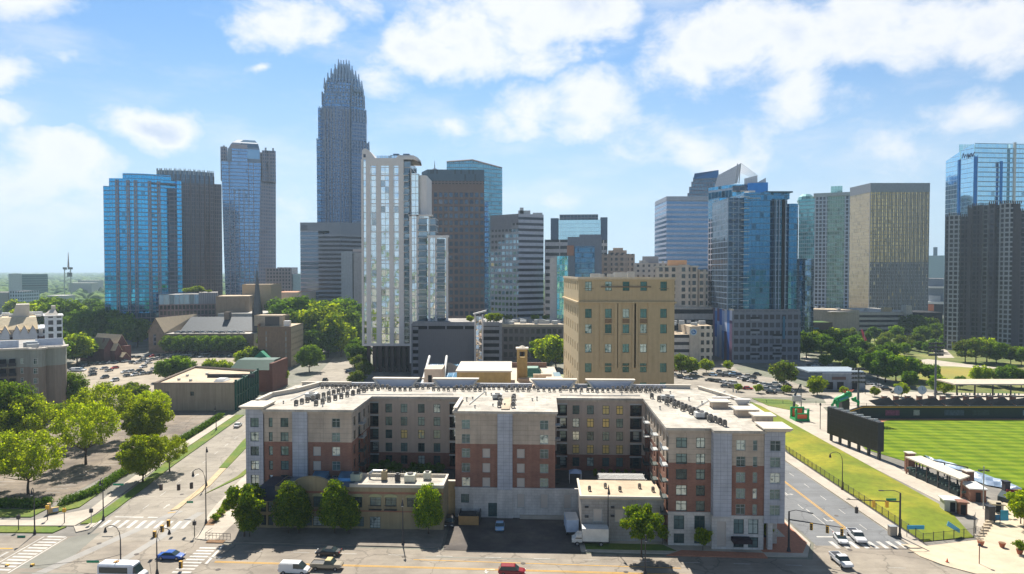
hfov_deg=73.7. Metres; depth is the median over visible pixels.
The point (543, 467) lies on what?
window
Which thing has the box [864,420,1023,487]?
ball field
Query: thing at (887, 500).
signal mast
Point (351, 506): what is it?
tree
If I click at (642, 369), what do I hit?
window
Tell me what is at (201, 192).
office tower
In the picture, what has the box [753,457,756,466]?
window
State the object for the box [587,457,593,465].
window
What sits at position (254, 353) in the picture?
tree
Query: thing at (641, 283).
window
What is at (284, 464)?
window
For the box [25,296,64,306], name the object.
tree
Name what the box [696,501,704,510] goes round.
window
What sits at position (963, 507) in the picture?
door
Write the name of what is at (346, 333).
tree
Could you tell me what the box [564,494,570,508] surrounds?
window
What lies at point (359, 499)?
window
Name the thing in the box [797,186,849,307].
twin green tower
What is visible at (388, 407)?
window
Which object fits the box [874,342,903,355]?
tree
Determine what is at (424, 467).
courtyard tree
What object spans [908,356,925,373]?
tree
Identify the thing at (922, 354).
park lawn
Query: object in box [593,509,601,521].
window
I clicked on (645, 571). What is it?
street lamp
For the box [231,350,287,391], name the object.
brick pavilion
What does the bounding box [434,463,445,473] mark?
courtyard tree
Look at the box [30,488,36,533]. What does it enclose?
street lamp
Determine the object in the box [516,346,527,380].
bell tower
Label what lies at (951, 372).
park lawn
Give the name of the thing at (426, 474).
rooftop unit
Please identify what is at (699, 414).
rooftop unit
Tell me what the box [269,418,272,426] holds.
window
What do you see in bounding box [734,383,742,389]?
tree
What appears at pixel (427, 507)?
tree
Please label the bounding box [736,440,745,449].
window
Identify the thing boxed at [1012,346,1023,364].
tree
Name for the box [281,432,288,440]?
window
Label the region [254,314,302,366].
brown office
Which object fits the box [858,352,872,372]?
tree
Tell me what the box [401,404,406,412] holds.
window
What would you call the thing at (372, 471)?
duct
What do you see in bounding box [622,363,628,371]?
window
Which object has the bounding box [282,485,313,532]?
tree
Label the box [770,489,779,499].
window
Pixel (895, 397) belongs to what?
brick pier
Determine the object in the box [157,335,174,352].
tree
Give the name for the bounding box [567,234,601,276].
grey glass building
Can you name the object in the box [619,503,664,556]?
tree
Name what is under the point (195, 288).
roof garden tree
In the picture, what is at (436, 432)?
window
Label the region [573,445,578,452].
window
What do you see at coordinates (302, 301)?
tree
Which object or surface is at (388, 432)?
window
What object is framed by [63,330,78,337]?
tree
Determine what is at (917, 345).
tree
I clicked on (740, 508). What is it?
window
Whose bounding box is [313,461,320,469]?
window
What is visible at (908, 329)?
tree
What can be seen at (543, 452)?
window
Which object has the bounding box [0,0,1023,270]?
sky
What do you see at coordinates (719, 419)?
air conditioner
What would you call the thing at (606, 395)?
roof pipe
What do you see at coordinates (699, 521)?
window
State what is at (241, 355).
tree
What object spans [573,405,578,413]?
window
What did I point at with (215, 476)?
median
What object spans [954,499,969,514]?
kiosk
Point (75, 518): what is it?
sidewalk
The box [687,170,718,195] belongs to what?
stepped tower
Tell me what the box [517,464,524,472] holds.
window
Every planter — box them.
[998,541,1005,547]
[1016,548,1023,554]
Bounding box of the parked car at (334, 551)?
[315,546,341,556]
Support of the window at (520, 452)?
in the apartment building at (526, 454)
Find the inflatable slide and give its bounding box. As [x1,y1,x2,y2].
[831,389,859,409]
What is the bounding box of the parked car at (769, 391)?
[765,389,776,393]
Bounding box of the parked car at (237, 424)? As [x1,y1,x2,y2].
[233,422,241,427]
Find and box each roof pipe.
[331,394,417,394]
[574,395,639,395]
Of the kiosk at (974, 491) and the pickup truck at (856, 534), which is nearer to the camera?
the pickup truck at (856, 534)
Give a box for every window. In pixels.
[153,334,155,344]
[250,418,258,426]
[251,432,258,440]
[251,446,258,454]
[251,461,258,469]
[251,475,258,483]
[261,515,265,524]
[268,502,272,511]
[268,515,272,524]
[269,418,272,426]
[269,432,272,440]
[269,446,272,454]
[269,461,272,469]
[281,418,287,426]
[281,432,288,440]
[281,446,288,454]
[281,461,288,469]
[313,447,320,455]
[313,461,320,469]
[313,496,321,506]
[313,516,323,525]
[332,418,339,427]
[332,433,339,441]
[332,447,339,455]
[332,461,339,469]
[353,497,361,506]
[357,517,363,525]
[370,497,380,505]
[370,517,379,527]
[385,404,391,411]
[385,497,395,504]
[386,417,391,424]
[386,430,391,437]
[386,443,391,450]
[386,455,391,462]
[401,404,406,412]
[401,417,406,424]
[401,430,406,437]
[401,443,406,450]
[401,455,407,463]
[407,498,415,506]
[418,404,424,412]
[418,417,424,425]
[418,430,424,438]
[418,443,424,451]
[418,455,424,463]
[434,404,439,412]
[434,417,439,425]
[434,430,439,438]
[434,443,439,451]
[434,456,439,463]
[449,255,483,315]
[461,494,468,502]
[462,420,469,428]
[462,434,469,442]
[462,448,469,457]
[462,463,469,471]
[462,477,469,485]
[483,449,489,457]
[483,463,489,471]
[483,478,489,486]
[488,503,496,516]
[517,449,524,457]
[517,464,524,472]
[517,478,524,486]
[517,494,524,507]
[540,420,547,429]
[540,435,547,443]
[540,449,547,458]
[540,464,547,472]
[540,478,547,487]
[540,494,547,507]
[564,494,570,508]
[572,457,578,465]
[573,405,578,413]
[573,418,578,426]
[573,431,578,439]
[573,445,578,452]
[585,282,591,290]
[585,309,591,317]
[585,324,591,332]
[585,344,591,351]
[585,363,591,371]
[587,405,593,413]
[587,419,593,426]
[587,432,593,439]
[587,445,593,453]
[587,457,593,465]
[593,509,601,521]
[602,419,608,426]
[602,432,608,440]
[602,445,608,453]
[602,458,608,465]
[603,406,608,413]
[605,282,611,290]
[605,309,611,317]
[605,324,611,332]
[605,344,610,351]
[605,363,610,371]
[615,509,623,521]
[616,406,622,414]
[616,419,622,427]
[616,432,622,440]
[616,445,622,453]
[616,458,622,466]
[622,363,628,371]
[623,282,628,290]
[623,309,628,317]
[623,324,628,332]
[623,344,628,351]
[640,282,646,290]
[640,309,646,317]
[640,324,646,332]
[640,344,646,351]
[640,363,645,371]
[660,282,666,290]
[660,309,666,317]
[660,324,666,332]
[660,344,665,351]
[660,363,665,371]
[674,515,683,528]
[674,533,683,542]
[676,437,686,447]
[676,454,686,463]
[676,469,686,478]
[676,485,686,494]
[676,501,686,510]
[694,516,704,528]
[696,438,704,447]
[696,454,704,463]
[696,469,704,479]
[696,485,704,495]
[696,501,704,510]
[717,521,725,545]
[733,544,742,546]
[734,519,743,533]
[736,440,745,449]
[736,456,744,466]
[736,472,744,482]
[736,488,744,498]
[736,504,744,514]
[748,519,757,533]
[748,537,757,547]
[752,504,756,514]
[753,440,756,450]
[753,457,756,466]
[753,472,756,482]
[753,489,756,498]
[770,441,780,450]
[770,457,779,467]
[770,473,779,483]
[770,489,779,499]
[770,505,779,515]
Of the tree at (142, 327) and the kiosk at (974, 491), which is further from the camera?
the tree at (142, 327)
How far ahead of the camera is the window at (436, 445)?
163.03 m
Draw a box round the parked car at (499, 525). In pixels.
[495,520,503,530]
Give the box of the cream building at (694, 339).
[674,320,712,363]
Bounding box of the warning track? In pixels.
[878,419,1023,421]
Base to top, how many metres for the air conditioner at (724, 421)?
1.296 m
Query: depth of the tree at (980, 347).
384.24 m
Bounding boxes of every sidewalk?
[0,415,234,532]
[195,474,245,540]
[216,523,445,547]
[579,520,809,557]
[666,523,806,558]
[785,452,925,545]
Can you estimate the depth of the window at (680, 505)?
131.16 m
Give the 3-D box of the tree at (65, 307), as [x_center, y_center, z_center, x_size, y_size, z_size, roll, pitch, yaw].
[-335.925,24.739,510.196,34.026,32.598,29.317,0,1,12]
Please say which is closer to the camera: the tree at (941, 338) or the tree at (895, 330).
the tree at (941, 338)
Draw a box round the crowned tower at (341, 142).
[316,59,369,233]
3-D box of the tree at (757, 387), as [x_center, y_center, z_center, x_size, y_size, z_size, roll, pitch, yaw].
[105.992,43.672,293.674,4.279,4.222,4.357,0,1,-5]
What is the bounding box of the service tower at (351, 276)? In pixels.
[341,249,361,303]
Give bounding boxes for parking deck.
[164,332,257,353]
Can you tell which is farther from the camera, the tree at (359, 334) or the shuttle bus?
the tree at (359, 334)
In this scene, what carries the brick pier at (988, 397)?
on the terrace
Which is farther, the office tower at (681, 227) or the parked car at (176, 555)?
the office tower at (681, 227)
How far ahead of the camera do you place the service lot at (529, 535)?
135.72 m
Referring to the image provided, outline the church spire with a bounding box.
[252,270,262,332]
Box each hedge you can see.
[0,496,53,508]
[56,460,135,505]
[163,412,224,452]
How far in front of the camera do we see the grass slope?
165.28 m
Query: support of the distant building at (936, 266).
on the ground at (65, 271)
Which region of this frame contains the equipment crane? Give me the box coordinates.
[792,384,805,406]
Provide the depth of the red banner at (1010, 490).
159.16 m
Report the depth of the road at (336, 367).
165.58 m
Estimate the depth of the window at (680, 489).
131.10 m
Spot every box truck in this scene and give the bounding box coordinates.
[564,512,578,534]
[572,524,608,545]
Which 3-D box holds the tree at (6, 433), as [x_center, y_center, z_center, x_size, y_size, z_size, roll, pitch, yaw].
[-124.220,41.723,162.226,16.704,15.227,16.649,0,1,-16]
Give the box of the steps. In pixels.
[975,520,993,538]
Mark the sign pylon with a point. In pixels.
(478, 338)
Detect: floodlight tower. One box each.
[851,367,865,406]
[928,342,943,396]
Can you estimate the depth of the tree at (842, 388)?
288.23 m
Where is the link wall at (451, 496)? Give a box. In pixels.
[448,480,454,515]
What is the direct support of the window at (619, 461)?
in the apartment building at (526, 454)
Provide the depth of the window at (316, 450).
147.97 m
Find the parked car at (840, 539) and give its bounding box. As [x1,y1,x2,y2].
[832,531,848,543]
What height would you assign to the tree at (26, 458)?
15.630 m
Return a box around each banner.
[907,525,923,528]
[947,521,959,532]
[1000,510,1008,520]
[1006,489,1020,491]
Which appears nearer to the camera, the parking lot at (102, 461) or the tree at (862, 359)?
the parking lot at (102, 461)
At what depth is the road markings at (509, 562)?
122.38 m
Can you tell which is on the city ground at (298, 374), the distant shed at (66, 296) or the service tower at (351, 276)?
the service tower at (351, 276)
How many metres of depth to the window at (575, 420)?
161.41 m
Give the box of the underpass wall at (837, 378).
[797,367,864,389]
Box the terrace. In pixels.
[821,391,1023,409]
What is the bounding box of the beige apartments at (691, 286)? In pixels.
[654,260,707,306]
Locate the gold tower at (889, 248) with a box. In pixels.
[849,183,929,310]
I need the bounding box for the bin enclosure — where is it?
[458,508,480,524]
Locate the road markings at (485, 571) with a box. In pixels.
[0,425,905,572]
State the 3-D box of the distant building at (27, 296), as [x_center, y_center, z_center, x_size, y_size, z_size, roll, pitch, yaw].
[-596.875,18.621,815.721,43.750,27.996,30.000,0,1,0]
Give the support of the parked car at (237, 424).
on the road at (336, 367)
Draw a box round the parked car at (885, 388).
[881,386,891,390]
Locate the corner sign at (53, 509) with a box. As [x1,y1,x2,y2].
[47,503,58,513]
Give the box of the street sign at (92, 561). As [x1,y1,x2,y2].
[86,560,98,562]
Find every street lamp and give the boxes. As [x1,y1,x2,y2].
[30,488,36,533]
[99,478,104,519]
[103,525,120,559]
[155,527,170,573]
[191,468,207,523]
[206,447,207,485]
[401,498,403,544]
[606,485,609,542]
[643,534,647,573]
[829,452,843,489]
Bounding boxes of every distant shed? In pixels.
[47,295,74,300]
[69,283,97,292]
[78,280,103,288]
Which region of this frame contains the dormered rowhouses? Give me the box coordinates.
[0,304,63,339]
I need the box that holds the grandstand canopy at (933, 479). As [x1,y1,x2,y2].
[903,451,975,497]
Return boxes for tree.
[0,380,41,433]
[0,393,59,438]
[0,429,30,474]
[0,429,67,494]
[2,299,27,312]
[9,303,46,324]
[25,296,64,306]
[37,298,85,323]
[48,400,121,464]
[51,403,66,420]
[62,309,92,333]
[62,381,139,437]
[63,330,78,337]
[63,332,96,364]
[64,339,75,358]
[66,372,89,400]
[67,309,106,336]
[81,337,98,361]
[82,297,103,310]
[84,307,123,336]
[87,301,104,310]
[99,312,137,339]
[115,433,168,481]
[117,383,136,396]
[118,397,174,436]
[125,384,150,399]
[126,381,139,386]
[127,318,151,346]
[136,389,171,412]
[153,360,177,377]
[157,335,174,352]
[160,434,189,471]
[163,356,184,375]
[168,335,184,352]
[171,355,191,360]
[174,358,197,371]
[179,335,195,352]
[188,335,203,354]
[190,286,204,292]
[200,335,215,354]
[201,358,217,366]
[209,335,222,354]
[214,335,231,354]
[216,359,233,367]
[221,483,265,536]
[226,335,249,351]
[233,350,249,361]
[234,496,263,536]
[241,345,257,356]
[250,348,267,356]
[264,296,287,310]
[268,299,307,321]
[269,480,304,533]
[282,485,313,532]
[284,294,332,343]
[291,301,347,354]
[293,344,325,371]
[303,328,330,349]
[316,479,349,533]
[317,300,361,330]
[318,328,338,357]
[328,322,358,356]
[333,296,361,316]
[336,495,361,533]
[344,338,372,359]
[346,370,367,381]
[349,354,369,367]
[353,319,361,339]
[355,360,374,374]
[365,462,380,472]
[379,459,390,472]
[385,461,402,472]
[407,462,421,473]
[412,482,444,533]
[419,462,434,473]
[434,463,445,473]
[466,315,473,320]
[484,313,493,320]
[495,313,502,320]
[528,341,541,361]
[532,335,550,366]
[538,334,563,369]
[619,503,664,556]
[657,525,669,543]
[674,353,694,373]
[687,357,700,374]
[694,527,712,545]
[699,358,714,371]
[723,360,733,368]
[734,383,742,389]
[753,384,763,392]
[768,360,799,384]
[781,385,791,393]
[800,330,820,357]
[806,375,829,394]
[809,386,819,393]
[816,333,833,353]
[819,354,833,365]
[822,327,839,338]
[823,340,840,353]
[830,346,847,360]
[834,331,851,346]
[839,386,849,392]
[841,333,862,349]
[841,358,856,367]
[844,327,857,334]
[845,346,865,367]
[853,339,875,350]
[857,330,872,342]
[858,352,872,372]
[864,356,877,378]
[865,346,874,353]
[867,326,883,340]
[868,349,904,382]
[870,386,880,396]
[873,336,893,344]
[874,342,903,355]
[878,331,893,340]
[888,325,904,337]
[890,354,911,381]
[893,334,908,343]
[893,382,910,396]
[898,313,913,324]
[898,342,910,354]
[899,323,912,334]
[900,370,920,386]
[901,355,920,373]
[905,314,930,330]
[906,340,914,349]
[908,333,926,342]
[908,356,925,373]
[911,325,934,339]
[912,341,922,349]
[919,363,941,377]
[921,341,934,350]
[926,374,945,392]
[927,316,939,323]
[927,339,941,342]
[929,323,943,340]
[930,330,942,338]
[933,377,955,394]
[939,335,946,344]
[952,339,975,361]
[954,375,966,386]
[961,337,990,362]
[967,365,994,385]
[979,337,996,361]
[985,341,1011,363]
[994,364,1023,387]
[1004,489,1023,523]
[1006,344,1018,363]
[1008,494,1023,528]
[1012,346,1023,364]
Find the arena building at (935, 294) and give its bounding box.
[928,278,943,311]
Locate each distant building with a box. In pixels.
[0,290,38,314]
[277,267,300,290]
[929,247,943,277]
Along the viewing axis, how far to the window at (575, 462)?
161.65 m
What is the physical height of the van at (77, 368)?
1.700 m
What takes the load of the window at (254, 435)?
in the apartment building at (526, 454)
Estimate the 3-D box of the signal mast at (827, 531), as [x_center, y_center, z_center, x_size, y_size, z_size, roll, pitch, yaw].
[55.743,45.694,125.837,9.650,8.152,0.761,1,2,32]
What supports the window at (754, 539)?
in the apartment building at (526, 454)
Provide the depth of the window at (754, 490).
129.00 m
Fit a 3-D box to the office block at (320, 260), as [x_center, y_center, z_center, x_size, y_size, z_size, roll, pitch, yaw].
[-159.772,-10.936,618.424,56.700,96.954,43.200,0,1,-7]
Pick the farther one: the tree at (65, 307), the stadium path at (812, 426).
the tree at (65, 307)
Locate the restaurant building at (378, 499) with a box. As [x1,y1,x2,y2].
[257,471,448,529]
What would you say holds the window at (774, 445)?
in the apartment building at (526, 454)
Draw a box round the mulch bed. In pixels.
[205,509,226,542]
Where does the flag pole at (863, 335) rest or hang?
on the park lawn at (922, 354)
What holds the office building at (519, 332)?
on the city ground at (298, 374)
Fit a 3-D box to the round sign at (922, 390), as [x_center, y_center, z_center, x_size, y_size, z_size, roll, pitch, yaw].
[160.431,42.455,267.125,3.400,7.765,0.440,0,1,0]
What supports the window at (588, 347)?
in the sandstone building at (618, 325)
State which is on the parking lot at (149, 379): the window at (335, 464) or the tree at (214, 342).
the tree at (214, 342)
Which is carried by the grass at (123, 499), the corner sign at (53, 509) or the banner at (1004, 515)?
the corner sign at (53, 509)
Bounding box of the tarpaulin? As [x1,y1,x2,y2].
[923,455,1021,488]
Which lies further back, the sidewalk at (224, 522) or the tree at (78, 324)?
the tree at (78, 324)
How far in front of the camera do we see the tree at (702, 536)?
127.96 m
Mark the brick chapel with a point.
(113, 347)
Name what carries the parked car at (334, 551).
on the front road at (863, 560)
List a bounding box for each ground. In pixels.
[0,271,544,272]
[0,341,1002,565]
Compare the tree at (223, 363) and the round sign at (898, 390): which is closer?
the round sign at (898, 390)
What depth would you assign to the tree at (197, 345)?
420.78 m
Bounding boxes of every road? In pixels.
[0,536,971,573]
[92,350,355,540]
[785,462,904,545]
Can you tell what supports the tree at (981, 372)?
on the park lawn at (922, 354)
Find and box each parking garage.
[411,318,502,378]
[674,306,712,329]
[813,305,942,334]
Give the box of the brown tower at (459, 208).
[422,161,488,317]
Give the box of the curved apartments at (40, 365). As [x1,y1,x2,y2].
[0,338,68,419]
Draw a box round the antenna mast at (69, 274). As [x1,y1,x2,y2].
[63,254,72,294]
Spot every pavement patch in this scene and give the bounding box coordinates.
[18,533,555,573]
[32,510,204,573]
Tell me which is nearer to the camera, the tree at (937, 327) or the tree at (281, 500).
the tree at (281, 500)
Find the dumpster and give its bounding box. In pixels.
[460,511,476,515]
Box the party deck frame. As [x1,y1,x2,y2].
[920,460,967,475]
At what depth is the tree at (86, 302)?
724.07 m
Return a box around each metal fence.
[756,400,946,405]
[785,445,973,542]
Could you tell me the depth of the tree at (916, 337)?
456.45 m
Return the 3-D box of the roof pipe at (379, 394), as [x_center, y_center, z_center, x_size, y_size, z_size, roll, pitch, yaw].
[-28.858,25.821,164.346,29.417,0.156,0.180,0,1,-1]
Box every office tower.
[156,168,222,295]
[490,208,543,318]
[655,196,707,305]
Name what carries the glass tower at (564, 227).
on the city ground at (298, 374)
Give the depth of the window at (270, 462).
148.52 m
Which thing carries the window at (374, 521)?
in the restaurant building at (378, 499)
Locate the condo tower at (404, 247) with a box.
[361,148,448,371]
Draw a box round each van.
[71,367,85,370]
[278,559,310,573]
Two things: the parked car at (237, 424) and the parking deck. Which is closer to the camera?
the parked car at (237, 424)
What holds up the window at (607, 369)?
in the sandstone building at (618, 325)
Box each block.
[281,291,315,300]
[300,221,360,301]
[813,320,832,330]
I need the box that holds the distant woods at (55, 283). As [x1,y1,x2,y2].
[0,272,544,304]
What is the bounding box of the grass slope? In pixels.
[755,405,971,540]
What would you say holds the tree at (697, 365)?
on the parking lot at (697, 380)
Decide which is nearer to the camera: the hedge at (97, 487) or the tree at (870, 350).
the hedge at (97, 487)
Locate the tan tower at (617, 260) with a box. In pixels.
[602,248,634,276]
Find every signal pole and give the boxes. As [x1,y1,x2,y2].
[16,514,20,529]
[192,519,195,536]
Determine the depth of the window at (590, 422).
161.29 m
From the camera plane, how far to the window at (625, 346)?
205.89 m
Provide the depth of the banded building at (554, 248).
561.73 m
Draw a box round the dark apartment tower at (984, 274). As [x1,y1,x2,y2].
[943,200,1023,349]
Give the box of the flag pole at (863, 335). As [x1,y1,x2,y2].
[861,329,866,340]
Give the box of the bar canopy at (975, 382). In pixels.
[937,379,1023,398]
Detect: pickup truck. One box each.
[309,557,343,570]
[829,551,853,567]
[846,527,867,542]
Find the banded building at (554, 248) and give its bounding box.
[544,240,606,315]
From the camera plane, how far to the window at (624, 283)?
205.39 m
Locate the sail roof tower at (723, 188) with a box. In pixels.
[708,163,767,305]
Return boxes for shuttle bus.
[97,559,148,573]
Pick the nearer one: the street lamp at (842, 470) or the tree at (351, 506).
the tree at (351, 506)
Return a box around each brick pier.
[892,395,898,405]
[916,395,921,405]
[939,395,945,405]
[962,395,968,405]
[985,395,992,405]
[1009,395,1015,405]
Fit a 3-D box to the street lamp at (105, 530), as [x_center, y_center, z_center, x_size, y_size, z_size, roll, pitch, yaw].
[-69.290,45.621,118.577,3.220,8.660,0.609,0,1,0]
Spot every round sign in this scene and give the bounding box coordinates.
[894,386,902,394]
[918,386,926,398]
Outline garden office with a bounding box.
[153,366,258,410]
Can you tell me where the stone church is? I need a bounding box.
[147,311,267,352]
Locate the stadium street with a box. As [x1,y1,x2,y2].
[788,361,893,397]
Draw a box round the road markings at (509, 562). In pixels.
[0,481,845,573]
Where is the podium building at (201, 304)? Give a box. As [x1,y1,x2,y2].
[159,291,217,316]
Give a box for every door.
[428,375,431,382]
[950,502,954,511]
[961,505,965,514]
[976,493,980,501]
[996,502,1000,511]
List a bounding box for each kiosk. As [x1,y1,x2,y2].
[938,495,959,512]
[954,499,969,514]
[958,480,987,502]
[987,500,1005,511]
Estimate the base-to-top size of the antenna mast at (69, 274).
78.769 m
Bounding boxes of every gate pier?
[984,504,995,522]
[1001,480,1010,490]
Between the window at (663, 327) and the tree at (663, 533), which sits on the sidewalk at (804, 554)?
the tree at (663, 533)
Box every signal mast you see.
[787,510,843,551]
[846,490,901,537]
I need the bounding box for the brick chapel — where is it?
[80,333,130,361]
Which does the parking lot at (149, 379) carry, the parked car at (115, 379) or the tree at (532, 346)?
the parked car at (115, 379)
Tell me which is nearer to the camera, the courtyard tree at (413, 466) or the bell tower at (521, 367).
the courtyard tree at (413, 466)
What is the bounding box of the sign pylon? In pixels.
[473,310,486,360]
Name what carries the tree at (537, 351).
on the city ground at (298, 374)
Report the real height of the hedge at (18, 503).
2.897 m
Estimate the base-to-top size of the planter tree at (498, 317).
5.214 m
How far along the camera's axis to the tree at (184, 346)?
420.30 m
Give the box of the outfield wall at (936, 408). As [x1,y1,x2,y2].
[850,397,1023,418]
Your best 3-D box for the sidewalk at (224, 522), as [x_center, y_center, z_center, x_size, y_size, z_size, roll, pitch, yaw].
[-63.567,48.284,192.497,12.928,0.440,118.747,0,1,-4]
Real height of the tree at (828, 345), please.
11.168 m
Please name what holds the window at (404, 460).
in the apartment building at (526, 454)
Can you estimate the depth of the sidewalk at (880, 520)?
157.93 m
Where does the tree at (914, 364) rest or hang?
on the park lawn at (922, 354)
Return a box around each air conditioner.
[707,415,711,421]
[717,417,721,424]
[722,419,726,426]
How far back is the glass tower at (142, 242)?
514.80 m
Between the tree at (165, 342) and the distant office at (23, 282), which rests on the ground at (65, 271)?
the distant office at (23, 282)
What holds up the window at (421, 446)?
in the apartment building at (526, 454)
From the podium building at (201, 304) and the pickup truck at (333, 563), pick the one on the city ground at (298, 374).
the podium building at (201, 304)
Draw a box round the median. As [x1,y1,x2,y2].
[170,468,225,510]
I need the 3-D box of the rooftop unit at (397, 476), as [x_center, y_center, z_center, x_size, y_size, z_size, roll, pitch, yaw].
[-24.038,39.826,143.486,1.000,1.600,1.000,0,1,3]
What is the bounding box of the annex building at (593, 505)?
[577,478,663,540]
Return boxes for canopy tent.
[569,469,581,483]
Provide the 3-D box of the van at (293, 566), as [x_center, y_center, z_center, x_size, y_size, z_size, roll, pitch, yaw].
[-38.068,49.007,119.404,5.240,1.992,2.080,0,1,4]
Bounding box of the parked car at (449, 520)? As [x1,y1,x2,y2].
[444,514,454,527]
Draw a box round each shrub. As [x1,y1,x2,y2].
[209,512,219,520]
[216,507,225,515]
[1010,539,1023,550]
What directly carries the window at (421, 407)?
in the apartment building at (526, 454)
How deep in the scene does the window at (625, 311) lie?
205.59 m
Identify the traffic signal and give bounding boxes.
[179,561,182,568]
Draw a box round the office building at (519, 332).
[502,319,563,359]
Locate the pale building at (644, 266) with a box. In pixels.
[634,256,667,276]
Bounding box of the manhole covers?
[97,494,851,572]
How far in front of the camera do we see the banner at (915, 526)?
135.19 m
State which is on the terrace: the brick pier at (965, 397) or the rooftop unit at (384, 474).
the brick pier at (965, 397)
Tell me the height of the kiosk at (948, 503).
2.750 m
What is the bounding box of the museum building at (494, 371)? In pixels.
[420,355,563,386]
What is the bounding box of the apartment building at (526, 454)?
[238,377,792,549]
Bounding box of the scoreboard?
[827,406,883,459]
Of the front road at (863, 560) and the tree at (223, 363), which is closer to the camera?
the front road at (863, 560)
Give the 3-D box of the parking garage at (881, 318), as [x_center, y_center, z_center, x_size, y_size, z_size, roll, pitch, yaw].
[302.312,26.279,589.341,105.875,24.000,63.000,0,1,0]
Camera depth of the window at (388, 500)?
139.42 m
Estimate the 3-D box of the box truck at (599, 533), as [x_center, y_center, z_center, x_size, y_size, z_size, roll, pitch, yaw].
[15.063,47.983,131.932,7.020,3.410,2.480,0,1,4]
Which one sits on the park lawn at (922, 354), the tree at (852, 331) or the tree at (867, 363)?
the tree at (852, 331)
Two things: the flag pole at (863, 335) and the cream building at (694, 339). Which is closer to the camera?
the cream building at (694, 339)
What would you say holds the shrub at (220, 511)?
on the mulch bed
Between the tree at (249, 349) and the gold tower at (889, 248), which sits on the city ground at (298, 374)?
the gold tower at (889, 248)
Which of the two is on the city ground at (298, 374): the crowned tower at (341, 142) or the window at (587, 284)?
the crowned tower at (341, 142)
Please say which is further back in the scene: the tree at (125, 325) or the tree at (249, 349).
the tree at (125, 325)
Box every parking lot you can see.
[0,390,216,505]
[67,354,235,390]
[674,355,824,396]
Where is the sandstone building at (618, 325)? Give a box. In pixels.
[562,272,676,386]
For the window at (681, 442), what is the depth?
130.87 m
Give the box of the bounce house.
[790,406,809,420]
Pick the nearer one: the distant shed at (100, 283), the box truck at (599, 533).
the box truck at (599, 533)
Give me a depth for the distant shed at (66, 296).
900.64 m
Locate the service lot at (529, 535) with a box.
[443,517,580,552]
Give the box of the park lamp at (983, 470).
[978,466,989,508]
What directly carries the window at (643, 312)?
in the sandstone building at (618, 325)
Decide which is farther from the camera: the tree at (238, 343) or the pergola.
the tree at (238, 343)
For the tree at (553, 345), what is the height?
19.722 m
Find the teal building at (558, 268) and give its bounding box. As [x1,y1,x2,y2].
[550,256,567,320]
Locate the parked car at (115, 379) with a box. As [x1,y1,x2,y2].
[110,377,119,381]
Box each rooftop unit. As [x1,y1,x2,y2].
[305,392,318,398]
[350,471,361,480]
[381,469,387,479]
[395,472,400,480]
[404,472,416,481]
[423,470,430,478]
[492,393,501,399]
[660,394,674,399]
[694,411,706,418]
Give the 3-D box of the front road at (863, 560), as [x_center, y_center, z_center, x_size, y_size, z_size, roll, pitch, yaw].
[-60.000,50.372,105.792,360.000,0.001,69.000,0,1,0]
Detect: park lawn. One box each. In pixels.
[816,334,1023,393]
[898,351,973,385]
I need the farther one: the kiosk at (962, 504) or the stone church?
the stone church
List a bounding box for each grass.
[0,402,757,550]
[219,438,245,467]
[752,398,798,409]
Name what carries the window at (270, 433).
in the apartment building at (526, 454)
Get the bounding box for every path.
[753,402,988,535]
[801,349,996,390]
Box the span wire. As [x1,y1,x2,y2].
[2,555,116,565]
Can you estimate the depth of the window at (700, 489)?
130.94 m
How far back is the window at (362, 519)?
139.79 m
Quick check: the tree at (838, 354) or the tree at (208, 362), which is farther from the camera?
the tree at (838, 354)
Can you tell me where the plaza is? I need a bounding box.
[901,502,1023,573]
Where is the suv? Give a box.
[498,563,525,573]
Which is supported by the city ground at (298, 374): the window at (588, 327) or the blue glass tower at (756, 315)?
the blue glass tower at (756, 315)
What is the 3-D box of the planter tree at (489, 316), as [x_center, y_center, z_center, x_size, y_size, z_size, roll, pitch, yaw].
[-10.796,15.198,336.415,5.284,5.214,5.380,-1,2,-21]
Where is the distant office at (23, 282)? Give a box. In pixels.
[8,274,47,293]
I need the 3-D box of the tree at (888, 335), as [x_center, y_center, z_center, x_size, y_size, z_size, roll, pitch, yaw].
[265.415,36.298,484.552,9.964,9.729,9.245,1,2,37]
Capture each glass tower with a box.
[103,173,182,340]
[220,140,291,294]
[447,159,501,312]
[551,214,607,239]
[709,191,800,362]
[797,259,813,332]
[943,142,1023,323]
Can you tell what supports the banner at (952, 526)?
attached to the metal fence at (794, 453)
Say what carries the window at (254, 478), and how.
in the apartment building at (526, 454)
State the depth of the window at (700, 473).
130.84 m
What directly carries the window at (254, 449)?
in the apartment building at (526, 454)
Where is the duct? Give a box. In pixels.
[368,469,419,478]
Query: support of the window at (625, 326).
in the sandstone building at (618, 325)
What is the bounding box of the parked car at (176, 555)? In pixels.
[158,549,185,560]
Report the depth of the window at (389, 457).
163.59 m
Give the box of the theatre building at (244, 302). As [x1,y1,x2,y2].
[216,284,281,316]
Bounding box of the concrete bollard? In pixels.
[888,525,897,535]
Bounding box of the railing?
[205,528,230,538]
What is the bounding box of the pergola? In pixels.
[597,473,646,480]
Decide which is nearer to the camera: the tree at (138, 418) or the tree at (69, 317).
the tree at (138, 418)
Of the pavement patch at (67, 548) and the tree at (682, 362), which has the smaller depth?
the pavement patch at (67, 548)
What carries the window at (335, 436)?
in the apartment building at (526, 454)
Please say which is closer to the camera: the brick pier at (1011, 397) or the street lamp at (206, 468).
the street lamp at (206, 468)

